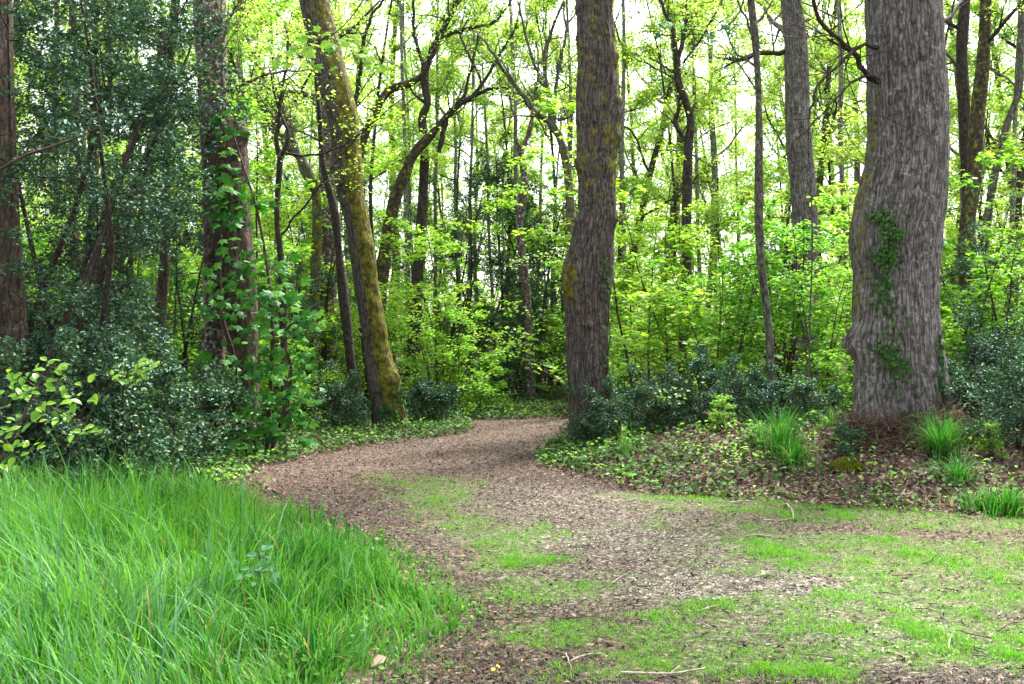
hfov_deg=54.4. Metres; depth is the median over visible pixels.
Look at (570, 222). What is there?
burl sprout
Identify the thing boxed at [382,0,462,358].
broadleaf tree
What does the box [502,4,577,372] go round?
broadleaf tree
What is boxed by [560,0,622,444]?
lime tree
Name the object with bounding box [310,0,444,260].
broadleaf tree
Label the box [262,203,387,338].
sapling
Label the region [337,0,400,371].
broadleaf tree
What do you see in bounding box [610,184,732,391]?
sapling
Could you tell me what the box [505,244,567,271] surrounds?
flat spray
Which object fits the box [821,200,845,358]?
sapling
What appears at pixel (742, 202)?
broadleaf tree
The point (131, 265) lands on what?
bent stem
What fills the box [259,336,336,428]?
sapling
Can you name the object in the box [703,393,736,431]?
sapling
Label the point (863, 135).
broadleaf tree
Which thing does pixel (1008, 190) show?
sapling
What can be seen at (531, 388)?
slender tree
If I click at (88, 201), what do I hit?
silver stem
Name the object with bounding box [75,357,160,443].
lime spray
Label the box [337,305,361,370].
sapling
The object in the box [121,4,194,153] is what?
broadleaf tree
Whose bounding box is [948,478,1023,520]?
grass tussock
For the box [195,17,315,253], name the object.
broadleaf tree
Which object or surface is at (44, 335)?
holly shrub
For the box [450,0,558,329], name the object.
broadleaf tree
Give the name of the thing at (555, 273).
sapling
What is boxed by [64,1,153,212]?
broadleaf tree
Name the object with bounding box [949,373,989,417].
holly shrub
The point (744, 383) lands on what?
holly shrub
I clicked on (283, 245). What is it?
sapling
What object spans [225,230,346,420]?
holly tree
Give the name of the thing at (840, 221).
sapling
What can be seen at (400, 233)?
sapling
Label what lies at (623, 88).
broadleaf tree
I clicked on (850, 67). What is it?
broadleaf tree
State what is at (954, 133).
broadleaf tree
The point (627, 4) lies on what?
sky
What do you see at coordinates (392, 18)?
broadleaf tree
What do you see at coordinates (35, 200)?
sapling
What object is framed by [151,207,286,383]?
sapling
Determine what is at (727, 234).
sapling
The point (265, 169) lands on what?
sapling
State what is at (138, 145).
holly tree
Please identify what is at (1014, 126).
broadleaf tree
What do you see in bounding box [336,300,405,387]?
sapling
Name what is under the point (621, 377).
sapling
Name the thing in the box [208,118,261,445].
broken tree
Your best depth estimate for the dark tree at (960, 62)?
21.91 m
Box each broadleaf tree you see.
[13,0,81,111]
[13,1,80,286]
[14,0,49,211]
[14,0,105,242]
[14,1,157,278]
[16,4,68,257]
[17,5,68,249]
[18,0,195,185]
[22,0,130,252]
[43,49,185,283]
[47,0,377,364]
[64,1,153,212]
[100,0,196,261]
[102,0,309,353]
[120,26,198,307]
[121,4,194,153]
[124,4,251,206]
[150,6,200,299]
[158,42,271,246]
[176,0,298,121]
[194,0,314,258]
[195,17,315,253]
[198,34,283,231]
[229,2,318,290]
[253,0,463,365]
[257,143,298,263]
[258,129,385,252]
[267,24,366,259]
[272,17,318,297]
[280,12,344,246]
[281,0,443,337]
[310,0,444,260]
[331,0,495,359]
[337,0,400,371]
[338,100,414,313]
[344,0,457,277]
[346,0,478,371]
[361,0,476,375]
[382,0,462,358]
[382,0,481,316]
[392,0,508,372]
[396,0,470,323]
[396,40,467,345]
[397,71,481,348]
[398,18,563,357]
[403,0,508,380]
[409,1,495,376]
[422,0,559,388]
[427,0,527,379]
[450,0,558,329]
[459,0,560,376]
[461,0,542,357]
[464,101,559,307]
[473,59,512,270]
[481,0,576,372]
[486,25,663,256]
[500,0,618,382]
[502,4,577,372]
[509,0,621,164]
[536,0,650,384]
[542,62,667,248]
[550,0,673,309]
[573,0,838,358]
[575,44,653,238]
[576,13,690,353]
[614,0,779,372]
[617,0,738,378]
[618,0,765,383]
[626,0,742,275]
[626,8,837,357]
[628,40,723,354]
[640,132,707,280]
[643,0,763,384]
[645,125,775,307]
[674,0,787,377]
[680,88,792,287]
[693,0,865,366]
[699,0,857,252]
[700,0,787,369]
[725,28,865,345]
[726,0,954,391]
[729,67,847,281]
[741,0,829,296]
[742,0,865,188]
[758,0,865,394]
[764,0,865,291]
[771,0,864,171]
[774,0,866,325]
[784,0,1019,303]
[815,105,866,349]
[830,87,865,231]
[832,0,1023,365]
[833,0,865,203]
[849,29,975,203]
[943,0,1008,194]
[943,0,1023,268]
[943,1,985,130]
[944,0,1023,254]
[946,0,977,209]
[946,0,1019,319]
[946,114,1023,255]
[948,0,1023,339]
[948,3,1022,222]
[948,57,1023,304]
[949,78,986,219]
[955,64,1023,141]
[994,19,1023,184]
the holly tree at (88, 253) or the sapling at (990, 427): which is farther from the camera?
the holly tree at (88, 253)
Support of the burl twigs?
attached to the oak tree at (905, 172)
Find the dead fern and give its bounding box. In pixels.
[945,404,1020,450]
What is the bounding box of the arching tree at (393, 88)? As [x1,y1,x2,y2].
[342,0,470,403]
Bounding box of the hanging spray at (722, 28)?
[654,0,743,54]
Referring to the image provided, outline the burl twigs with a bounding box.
[828,326,854,355]
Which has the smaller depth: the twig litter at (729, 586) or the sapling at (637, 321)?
the twig litter at (729, 586)
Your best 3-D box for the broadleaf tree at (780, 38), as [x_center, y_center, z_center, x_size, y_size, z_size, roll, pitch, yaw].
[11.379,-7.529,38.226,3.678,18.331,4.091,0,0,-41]
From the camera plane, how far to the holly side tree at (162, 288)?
15.94 m
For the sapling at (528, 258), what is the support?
on the ground at (847, 483)
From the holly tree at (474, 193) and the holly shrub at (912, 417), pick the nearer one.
the holly shrub at (912, 417)
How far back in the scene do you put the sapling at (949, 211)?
28.32 m
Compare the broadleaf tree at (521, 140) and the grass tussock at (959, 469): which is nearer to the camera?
the grass tussock at (959, 469)
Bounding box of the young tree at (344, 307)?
[239,0,368,420]
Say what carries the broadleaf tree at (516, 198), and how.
on the ground at (847, 483)
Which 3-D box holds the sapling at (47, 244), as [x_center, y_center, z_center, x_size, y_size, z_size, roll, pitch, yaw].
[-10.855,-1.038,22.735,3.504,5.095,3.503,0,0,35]
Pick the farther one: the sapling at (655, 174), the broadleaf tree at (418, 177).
the broadleaf tree at (418, 177)
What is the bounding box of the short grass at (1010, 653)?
[348,469,1023,683]
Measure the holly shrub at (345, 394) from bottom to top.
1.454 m
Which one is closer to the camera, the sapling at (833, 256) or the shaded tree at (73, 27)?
the shaded tree at (73, 27)
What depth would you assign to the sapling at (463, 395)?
21.60 m
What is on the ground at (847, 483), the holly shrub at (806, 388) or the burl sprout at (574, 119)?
the holly shrub at (806, 388)
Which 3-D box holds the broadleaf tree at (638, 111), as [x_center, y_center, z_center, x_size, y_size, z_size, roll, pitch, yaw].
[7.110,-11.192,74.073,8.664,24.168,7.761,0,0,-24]
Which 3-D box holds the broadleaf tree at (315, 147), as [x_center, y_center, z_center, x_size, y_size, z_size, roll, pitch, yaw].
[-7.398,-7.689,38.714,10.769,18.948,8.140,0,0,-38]
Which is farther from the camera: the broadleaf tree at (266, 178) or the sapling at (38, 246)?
the broadleaf tree at (266, 178)
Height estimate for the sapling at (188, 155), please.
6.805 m
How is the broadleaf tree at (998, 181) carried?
on the ground at (847, 483)
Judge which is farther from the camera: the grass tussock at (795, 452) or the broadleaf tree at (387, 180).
the broadleaf tree at (387, 180)
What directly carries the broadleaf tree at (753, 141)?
on the ground at (847, 483)
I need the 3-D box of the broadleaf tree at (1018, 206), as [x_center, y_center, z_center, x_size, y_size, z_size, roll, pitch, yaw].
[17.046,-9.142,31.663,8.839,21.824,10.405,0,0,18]
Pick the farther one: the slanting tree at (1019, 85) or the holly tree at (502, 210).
the holly tree at (502, 210)
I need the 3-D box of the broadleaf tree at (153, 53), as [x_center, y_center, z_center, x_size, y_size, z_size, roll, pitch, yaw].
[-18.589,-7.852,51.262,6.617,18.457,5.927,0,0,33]
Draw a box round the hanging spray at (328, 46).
[253,0,387,72]
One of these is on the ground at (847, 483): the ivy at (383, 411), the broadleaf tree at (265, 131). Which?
the broadleaf tree at (265, 131)
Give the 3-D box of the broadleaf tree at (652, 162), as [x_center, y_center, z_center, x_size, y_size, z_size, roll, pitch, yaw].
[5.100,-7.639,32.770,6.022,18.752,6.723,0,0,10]
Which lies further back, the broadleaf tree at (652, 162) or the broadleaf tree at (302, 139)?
the broadleaf tree at (302, 139)
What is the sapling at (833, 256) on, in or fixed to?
on the ground at (847, 483)
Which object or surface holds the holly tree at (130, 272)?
on the ground at (847, 483)
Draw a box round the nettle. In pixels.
[234,542,280,604]
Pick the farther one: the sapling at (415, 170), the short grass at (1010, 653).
the sapling at (415, 170)
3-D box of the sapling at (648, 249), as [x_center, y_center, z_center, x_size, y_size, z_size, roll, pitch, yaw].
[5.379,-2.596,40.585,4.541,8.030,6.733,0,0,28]
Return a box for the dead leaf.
[371,654,387,665]
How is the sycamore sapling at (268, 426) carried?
on the ground at (847, 483)
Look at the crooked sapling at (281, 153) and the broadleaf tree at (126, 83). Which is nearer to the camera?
the crooked sapling at (281, 153)
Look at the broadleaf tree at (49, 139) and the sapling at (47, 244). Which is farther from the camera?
the broadleaf tree at (49, 139)
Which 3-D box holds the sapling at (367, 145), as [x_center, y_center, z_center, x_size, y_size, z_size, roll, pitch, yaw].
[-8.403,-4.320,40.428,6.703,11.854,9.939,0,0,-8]
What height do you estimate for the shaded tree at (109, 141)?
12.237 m
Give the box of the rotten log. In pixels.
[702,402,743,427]
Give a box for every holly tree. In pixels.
[0,0,235,407]
[0,0,237,491]
[0,0,256,446]
[0,0,264,473]
[13,0,219,425]
[13,0,236,401]
[21,0,202,409]
[40,170,211,437]
[103,265,133,420]
[121,198,265,414]
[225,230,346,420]
[272,169,377,413]
[366,155,513,395]
[402,125,541,389]
[420,144,559,392]
[461,177,577,395]
[462,149,574,388]
[462,246,567,400]
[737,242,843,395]
[940,203,1023,416]
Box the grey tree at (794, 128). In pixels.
[694,0,833,405]
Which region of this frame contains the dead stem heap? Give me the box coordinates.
[810,390,982,454]
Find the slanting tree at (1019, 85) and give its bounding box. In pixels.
[980,0,1023,325]
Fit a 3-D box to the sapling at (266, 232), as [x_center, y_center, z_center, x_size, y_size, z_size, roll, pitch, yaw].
[-4.796,-1.780,22.659,4.778,6.946,4.776,0,0,-40]
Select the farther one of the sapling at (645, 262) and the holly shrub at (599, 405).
the sapling at (645, 262)
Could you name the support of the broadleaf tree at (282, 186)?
on the ground at (847, 483)
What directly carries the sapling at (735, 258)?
on the ground at (847, 483)
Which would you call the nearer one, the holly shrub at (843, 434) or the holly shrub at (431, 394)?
the holly shrub at (843, 434)
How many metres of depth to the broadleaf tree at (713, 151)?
36.87 m
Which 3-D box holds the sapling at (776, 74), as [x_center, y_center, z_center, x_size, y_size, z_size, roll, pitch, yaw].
[7.518,-2.811,25.845,5.033,8.900,7.462,0,0,33]
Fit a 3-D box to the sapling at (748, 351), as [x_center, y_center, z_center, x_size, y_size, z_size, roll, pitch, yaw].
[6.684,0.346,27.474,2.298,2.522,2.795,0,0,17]
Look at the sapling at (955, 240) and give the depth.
34.14 m
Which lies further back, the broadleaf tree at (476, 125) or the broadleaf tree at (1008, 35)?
the broadleaf tree at (476, 125)
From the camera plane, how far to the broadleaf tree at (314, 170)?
68.87 m
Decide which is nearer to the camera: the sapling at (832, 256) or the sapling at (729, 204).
the sapling at (832, 256)
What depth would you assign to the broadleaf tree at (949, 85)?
60.17 m
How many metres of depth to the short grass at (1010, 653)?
6.16 m
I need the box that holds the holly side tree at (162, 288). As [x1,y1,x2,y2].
[60,0,256,381]
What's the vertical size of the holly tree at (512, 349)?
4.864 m
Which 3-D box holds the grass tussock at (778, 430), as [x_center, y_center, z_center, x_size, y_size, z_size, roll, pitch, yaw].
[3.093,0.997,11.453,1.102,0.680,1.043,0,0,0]
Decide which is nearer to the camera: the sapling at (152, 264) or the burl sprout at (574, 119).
the burl sprout at (574, 119)
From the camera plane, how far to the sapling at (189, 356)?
17.30 m
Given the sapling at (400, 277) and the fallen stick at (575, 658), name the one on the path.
the fallen stick at (575, 658)
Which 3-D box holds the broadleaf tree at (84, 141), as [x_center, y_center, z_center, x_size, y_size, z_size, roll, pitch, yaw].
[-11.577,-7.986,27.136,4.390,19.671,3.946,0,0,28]
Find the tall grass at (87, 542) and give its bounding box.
[0,412,486,683]
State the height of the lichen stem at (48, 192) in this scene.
5.964 m
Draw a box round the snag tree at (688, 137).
[619,0,744,394]
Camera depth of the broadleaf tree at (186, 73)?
35.23 m
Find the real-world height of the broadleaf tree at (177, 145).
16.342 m
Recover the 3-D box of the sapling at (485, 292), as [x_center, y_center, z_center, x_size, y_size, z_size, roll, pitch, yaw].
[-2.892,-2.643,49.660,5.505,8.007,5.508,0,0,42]
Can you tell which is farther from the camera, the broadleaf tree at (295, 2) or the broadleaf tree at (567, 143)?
the broadleaf tree at (567, 143)
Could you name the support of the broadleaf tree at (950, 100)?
on the ground at (847, 483)
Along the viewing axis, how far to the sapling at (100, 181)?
31.70 m
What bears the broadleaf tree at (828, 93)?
on the ground at (847, 483)
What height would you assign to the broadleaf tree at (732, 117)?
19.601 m
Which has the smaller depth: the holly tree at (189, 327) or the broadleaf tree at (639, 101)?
the holly tree at (189, 327)
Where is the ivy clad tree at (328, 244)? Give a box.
[244,0,402,391]
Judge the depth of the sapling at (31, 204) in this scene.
32.28 m
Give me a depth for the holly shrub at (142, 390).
10.51 m
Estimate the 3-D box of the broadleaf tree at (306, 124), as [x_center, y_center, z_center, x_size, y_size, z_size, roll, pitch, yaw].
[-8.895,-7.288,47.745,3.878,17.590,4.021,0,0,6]
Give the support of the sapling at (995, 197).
on the ground at (847, 483)
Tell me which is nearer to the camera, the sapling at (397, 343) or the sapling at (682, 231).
the sapling at (682, 231)
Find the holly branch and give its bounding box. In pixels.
[0,80,153,171]
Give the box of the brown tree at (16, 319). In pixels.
[0,0,45,474]
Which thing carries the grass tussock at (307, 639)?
on the ground at (847, 483)
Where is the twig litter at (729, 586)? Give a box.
[233,433,1023,683]
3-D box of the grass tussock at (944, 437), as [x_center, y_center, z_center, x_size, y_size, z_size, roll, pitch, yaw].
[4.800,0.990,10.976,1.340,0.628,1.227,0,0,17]
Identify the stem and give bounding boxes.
[39,120,78,318]
[72,136,99,313]
[113,114,132,325]
[807,119,812,413]
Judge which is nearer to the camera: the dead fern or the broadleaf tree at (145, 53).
the dead fern
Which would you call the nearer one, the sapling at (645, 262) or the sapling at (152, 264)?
the sapling at (152, 264)
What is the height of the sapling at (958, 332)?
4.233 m
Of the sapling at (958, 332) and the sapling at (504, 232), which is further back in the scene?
the sapling at (504, 232)
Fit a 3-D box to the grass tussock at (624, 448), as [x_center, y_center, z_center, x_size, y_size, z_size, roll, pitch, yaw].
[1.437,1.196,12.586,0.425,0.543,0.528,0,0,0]
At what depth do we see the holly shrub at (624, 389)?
14.58 m
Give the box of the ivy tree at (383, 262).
[364,0,561,398]
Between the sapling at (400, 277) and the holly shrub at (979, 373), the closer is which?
the holly shrub at (979, 373)
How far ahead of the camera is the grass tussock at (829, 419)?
12.18 m
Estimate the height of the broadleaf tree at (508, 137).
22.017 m
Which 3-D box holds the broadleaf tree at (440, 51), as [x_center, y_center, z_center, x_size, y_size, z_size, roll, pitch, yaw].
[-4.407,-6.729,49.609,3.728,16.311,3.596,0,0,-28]
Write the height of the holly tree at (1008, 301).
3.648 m
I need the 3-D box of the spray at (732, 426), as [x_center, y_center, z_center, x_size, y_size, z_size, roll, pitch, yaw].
[2.947,1.033,12.022,0.776,0.396,0.373,0,0,0]
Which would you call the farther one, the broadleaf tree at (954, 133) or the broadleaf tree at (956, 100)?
the broadleaf tree at (954, 133)
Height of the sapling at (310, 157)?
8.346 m
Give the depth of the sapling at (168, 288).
23.34 m
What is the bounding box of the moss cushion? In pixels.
[829,456,863,472]
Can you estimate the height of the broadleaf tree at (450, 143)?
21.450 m
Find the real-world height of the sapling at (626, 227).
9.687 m
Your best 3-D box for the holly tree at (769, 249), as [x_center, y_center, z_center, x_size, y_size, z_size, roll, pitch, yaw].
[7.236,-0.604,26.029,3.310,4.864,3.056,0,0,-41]
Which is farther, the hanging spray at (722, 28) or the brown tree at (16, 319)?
the brown tree at (16, 319)
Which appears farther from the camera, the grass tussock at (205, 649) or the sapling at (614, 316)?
the sapling at (614, 316)
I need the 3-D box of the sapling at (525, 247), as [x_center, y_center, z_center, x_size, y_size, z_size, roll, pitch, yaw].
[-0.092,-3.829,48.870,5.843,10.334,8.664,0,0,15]
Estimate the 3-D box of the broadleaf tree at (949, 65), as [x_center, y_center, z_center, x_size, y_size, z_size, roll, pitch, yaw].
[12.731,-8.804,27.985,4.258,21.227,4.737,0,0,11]
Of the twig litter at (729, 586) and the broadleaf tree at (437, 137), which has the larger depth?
the broadleaf tree at (437, 137)
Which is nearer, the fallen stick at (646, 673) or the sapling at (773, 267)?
the fallen stick at (646, 673)
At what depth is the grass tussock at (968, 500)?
9.37 m
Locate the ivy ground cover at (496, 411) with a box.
[59,391,1023,508]
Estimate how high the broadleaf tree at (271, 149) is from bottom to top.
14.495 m
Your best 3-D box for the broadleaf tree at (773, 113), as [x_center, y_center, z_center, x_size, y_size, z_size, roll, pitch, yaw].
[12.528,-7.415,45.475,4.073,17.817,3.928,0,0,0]
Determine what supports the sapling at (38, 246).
on the ground at (847, 483)
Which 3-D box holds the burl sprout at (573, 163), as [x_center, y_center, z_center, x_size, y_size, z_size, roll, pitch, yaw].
[0.954,-2.684,14.892,0.275,0.217,0.308,0,0,0]
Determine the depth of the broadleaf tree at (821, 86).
66.82 m
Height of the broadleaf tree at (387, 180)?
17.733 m
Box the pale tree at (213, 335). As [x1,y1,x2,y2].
[138,0,344,447]
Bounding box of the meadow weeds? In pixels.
[7,485,538,683]
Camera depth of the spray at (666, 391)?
13.83 m
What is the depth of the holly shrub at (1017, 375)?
11.04 m
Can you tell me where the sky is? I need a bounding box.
[16,0,1023,342]
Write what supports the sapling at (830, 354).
on the ground at (847, 483)
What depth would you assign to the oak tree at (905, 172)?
11.88 m
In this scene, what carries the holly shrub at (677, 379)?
on the ground at (847, 483)
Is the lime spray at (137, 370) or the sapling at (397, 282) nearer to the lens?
the lime spray at (137, 370)
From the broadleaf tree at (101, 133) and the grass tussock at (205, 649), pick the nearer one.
the grass tussock at (205, 649)
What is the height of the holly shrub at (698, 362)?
1.363 m
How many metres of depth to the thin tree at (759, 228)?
15.16 m
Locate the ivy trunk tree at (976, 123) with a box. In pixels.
[957,0,1023,409]
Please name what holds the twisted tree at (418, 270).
on the ground at (847, 483)
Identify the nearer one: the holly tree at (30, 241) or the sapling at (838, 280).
the holly tree at (30, 241)
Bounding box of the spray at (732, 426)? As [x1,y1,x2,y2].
[724,412,782,438]
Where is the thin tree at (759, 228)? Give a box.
[670,0,780,415]
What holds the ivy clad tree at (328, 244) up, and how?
on the ground at (847, 483)
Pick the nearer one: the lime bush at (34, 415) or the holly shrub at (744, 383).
the lime bush at (34, 415)
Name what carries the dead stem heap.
on the ground at (847, 483)
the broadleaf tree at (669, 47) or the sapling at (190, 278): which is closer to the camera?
the sapling at (190, 278)
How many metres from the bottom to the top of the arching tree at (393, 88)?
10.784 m
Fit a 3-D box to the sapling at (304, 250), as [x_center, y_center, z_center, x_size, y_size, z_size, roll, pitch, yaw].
[-5.792,-1.201,18.371,4.086,6.258,4.626,0,0,-41]
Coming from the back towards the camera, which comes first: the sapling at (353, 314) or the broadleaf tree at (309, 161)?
the broadleaf tree at (309, 161)
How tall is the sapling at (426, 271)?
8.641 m
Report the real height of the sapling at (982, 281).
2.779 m
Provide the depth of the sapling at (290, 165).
27.28 m
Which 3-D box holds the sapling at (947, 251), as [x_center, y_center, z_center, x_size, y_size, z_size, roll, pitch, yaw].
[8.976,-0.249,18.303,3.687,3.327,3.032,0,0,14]
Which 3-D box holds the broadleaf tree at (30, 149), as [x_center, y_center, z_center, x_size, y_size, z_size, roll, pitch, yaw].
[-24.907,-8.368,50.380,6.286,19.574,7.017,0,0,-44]
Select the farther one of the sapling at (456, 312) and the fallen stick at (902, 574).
the sapling at (456, 312)
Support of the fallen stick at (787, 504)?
on the path
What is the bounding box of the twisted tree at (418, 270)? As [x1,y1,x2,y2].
[373,0,540,398]
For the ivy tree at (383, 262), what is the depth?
24.93 m
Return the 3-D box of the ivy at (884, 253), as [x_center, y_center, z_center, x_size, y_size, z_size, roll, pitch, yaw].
[4.492,-0.512,11.829,0.600,2.255,0.174,0,0,27]
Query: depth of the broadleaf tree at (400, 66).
32.94 m
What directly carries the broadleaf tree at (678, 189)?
on the ground at (847, 483)
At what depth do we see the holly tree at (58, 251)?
12.83 m
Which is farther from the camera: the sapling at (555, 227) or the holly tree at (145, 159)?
the sapling at (555, 227)
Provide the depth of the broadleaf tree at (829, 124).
43.98 m
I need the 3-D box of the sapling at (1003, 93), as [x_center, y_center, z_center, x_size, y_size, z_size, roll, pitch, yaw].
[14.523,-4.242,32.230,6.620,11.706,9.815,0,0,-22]
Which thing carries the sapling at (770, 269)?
on the ground at (847, 483)
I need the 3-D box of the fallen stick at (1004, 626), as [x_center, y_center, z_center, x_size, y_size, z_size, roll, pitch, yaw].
[2.773,1.569,5.562,0.290,0.046,0.038,0,0,-42]
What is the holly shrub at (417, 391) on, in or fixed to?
on the ground at (847, 483)
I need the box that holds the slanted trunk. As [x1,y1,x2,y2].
[92,45,165,349]
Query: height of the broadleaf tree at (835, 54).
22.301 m
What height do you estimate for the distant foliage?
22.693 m
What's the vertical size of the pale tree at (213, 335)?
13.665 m
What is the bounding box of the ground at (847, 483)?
[1,345,1023,683]
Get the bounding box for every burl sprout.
[561,111,578,124]
[564,215,575,227]
[567,154,577,167]
[579,311,595,325]
[617,210,628,223]
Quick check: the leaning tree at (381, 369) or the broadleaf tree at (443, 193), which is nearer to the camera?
the leaning tree at (381, 369)
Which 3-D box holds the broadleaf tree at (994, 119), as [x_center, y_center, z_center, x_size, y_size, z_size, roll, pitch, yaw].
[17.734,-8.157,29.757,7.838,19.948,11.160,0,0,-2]
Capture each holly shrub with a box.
[0,324,185,487]
[0,333,128,496]
[13,287,201,453]
[20,329,209,496]
[87,335,241,482]
[159,364,259,461]
[300,358,372,427]
[305,386,369,429]
[402,379,465,423]
[407,376,459,424]
[557,373,641,449]
[564,413,606,447]
[602,361,678,432]
[632,361,707,429]
[656,342,743,423]
[702,352,785,421]
[723,370,811,425]
[776,374,845,427]
[831,420,870,458]
[883,407,930,436]
[940,333,1023,432]
[946,302,1023,421]
[948,333,1023,454]
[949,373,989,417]
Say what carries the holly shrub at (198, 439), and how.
on the ground at (847, 483)
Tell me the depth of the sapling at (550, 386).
27.66 m
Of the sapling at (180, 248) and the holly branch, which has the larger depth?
the sapling at (180, 248)
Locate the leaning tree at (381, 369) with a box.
[299,0,408,430]
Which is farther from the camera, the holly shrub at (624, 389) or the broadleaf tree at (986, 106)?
the broadleaf tree at (986, 106)
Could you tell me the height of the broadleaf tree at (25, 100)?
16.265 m
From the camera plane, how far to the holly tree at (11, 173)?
11.18 m
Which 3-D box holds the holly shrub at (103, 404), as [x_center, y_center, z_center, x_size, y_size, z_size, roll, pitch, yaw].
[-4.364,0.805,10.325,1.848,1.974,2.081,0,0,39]
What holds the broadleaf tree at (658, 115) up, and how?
on the ground at (847, 483)
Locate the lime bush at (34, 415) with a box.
[0,356,102,474]
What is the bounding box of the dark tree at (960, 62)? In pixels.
[946,0,983,380]
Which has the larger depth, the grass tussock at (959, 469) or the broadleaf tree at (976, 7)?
the broadleaf tree at (976, 7)
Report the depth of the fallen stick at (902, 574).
6.74 m
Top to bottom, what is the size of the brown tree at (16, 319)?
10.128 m
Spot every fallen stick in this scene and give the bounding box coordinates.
[558,616,627,622]
[570,653,601,661]
[621,665,704,674]
[754,573,790,576]
[764,518,791,520]
[785,503,793,518]
[892,573,917,575]
[997,619,1021,631]
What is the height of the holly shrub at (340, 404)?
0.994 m
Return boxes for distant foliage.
[19,37,1023,351]
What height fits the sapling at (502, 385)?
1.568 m
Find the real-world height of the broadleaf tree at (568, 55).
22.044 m
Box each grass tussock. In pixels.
[0,578,129,683]
[108,594,294,683]
[243,608,386,682]
[611,418,639,456]
[746,400,816,459]
[759,426,832,474]
[812,399,851,432]
[900,403,993,461]
[916,445,1008,487]
[932,479,1018,515]
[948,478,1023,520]
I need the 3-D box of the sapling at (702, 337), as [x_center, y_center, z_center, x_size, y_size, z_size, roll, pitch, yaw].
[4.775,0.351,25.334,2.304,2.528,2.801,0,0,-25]
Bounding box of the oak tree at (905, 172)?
[699,0,1009,431]
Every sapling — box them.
[17,117,147,378]
[19,153,144,334]
[20,137,156,351]
[20,217,83,351]
[21,174,64,278]
[23,191,68,317]
[26,96,201,304]
[36,253,200,389]
[81,210,202,353]
[100,148,255,345]
[112,40,361,387]
[122,246,198,355]
[123,120,314,405]
[137,262,202,386]
[150,142,318,359]
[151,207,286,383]
[168,186,261,326]
[181,139,359,377]
[183,108,327,460]
[188,104,414,393]
[198,206,306,366]
[227,0,454,435]
[257,298,308,368]
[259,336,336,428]
[260,195,357,394]
[260,216,306,329]
[261,160,411,380]
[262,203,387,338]
[263,78,386,365]
[291,131,483,359]
[291,310,367,415]
[301,299,414,393]
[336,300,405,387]
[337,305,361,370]
[342,205,431,358]
[342,212,446,342]
[353,149,539,405]
[354,251,459,389]
[366,188,441,362]
[381,153,547,369]
[388,296,514,413]
[402,216,500,360]
[410,183,533,371]
[412,329,502,415]
[419,194,543,392]
[456,350,516,411]
[472,152,563,361]
[474,99,692,371]
[478,167,618,384]
[495,212,560,359]
[498,166,660,380]
[500,171,661,395]
[506,180,709,394]
[511,85,782,416]
[511,322,567,397]
[517,215,563,337]
[560,205,673,363]
[560,314,643,407]
[574,141,757,408]
[575,186,681,366]
[576,188,651,308]
[609,331,645,396]
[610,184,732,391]
[610,266,677,383]
[614,122,735,353]
[620,227,807,410]
[638,284,735,387]
[638,306,698,380]
[642,219,703,354]
[644,114,843,371]
[644,133,791,372]
[649,154,827,346]
[654,307,753,391]
[677,180,852,407]
[691,185,789,376]
[701,254,853,411]
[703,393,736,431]
[709,48,866,394]
[713,315,787,395]
[720,171,853,339]
[739,259,853,414]
[739,422,768,446]
[744,220,792,343]
[767,183,951,380]
[769,178,851,365]
[779,175,990,408]
[785,264,852,379]
[811,9,1023,358]
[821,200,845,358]
[822,271,967,392]
[827,238,941,348]
[837,177,979,293]
[848,139,1023,400]
[850,265,960,367]
[860,94,1023,348]
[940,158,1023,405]
[940,182,1023,355]
[940,202,1023,369]
[940,217,1023,357]
[940,236,1023,393]
[940,253,1023,414]
[940,280,1022,376]
[946,96,1023,371]
[972,420,1013,458]
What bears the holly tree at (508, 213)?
on the ground at (847, 483)
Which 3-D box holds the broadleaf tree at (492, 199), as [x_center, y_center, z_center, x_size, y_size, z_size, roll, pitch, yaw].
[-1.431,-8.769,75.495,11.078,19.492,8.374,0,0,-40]
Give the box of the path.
[254,411,1023,683]
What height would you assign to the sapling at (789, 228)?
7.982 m
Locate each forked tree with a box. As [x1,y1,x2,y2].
[226,0,322,413]
[426,0,616,416]
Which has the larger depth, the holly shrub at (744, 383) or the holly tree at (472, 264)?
the holly tree at (472, 264)
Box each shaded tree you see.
[49,1,59,328]
[68,0,80,268]
[87,1,99,274]
[104,4,111,243]
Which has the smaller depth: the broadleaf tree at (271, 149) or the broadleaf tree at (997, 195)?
the broadleaf tree at (271, 149)
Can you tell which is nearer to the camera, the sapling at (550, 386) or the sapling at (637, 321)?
the sapling at (637, 321)
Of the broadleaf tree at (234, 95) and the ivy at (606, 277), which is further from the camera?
the broadleaf tree at (234, 95)
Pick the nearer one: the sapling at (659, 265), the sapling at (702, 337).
the sapling at (702, 337)
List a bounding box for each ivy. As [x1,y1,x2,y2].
[374,386,409,430]
[593,249,615,429]
[865,205,916,392]
[934,331,949,417]
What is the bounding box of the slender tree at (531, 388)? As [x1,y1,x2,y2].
[483,37,576,400]
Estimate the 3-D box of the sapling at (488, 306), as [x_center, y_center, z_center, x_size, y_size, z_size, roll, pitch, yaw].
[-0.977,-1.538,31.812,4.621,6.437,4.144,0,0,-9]
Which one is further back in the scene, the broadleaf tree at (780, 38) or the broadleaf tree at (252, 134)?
the broadleaf tree at (252, 134)
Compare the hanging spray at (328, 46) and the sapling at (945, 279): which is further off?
the sapling at (945, 279)
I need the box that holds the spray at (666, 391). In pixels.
[614,373,704,441]
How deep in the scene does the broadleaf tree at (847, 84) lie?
44.07 m
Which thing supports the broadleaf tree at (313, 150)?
on the ground at (847, 483)
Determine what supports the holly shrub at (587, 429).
on the ground at (847, 483)
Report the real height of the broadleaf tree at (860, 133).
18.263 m

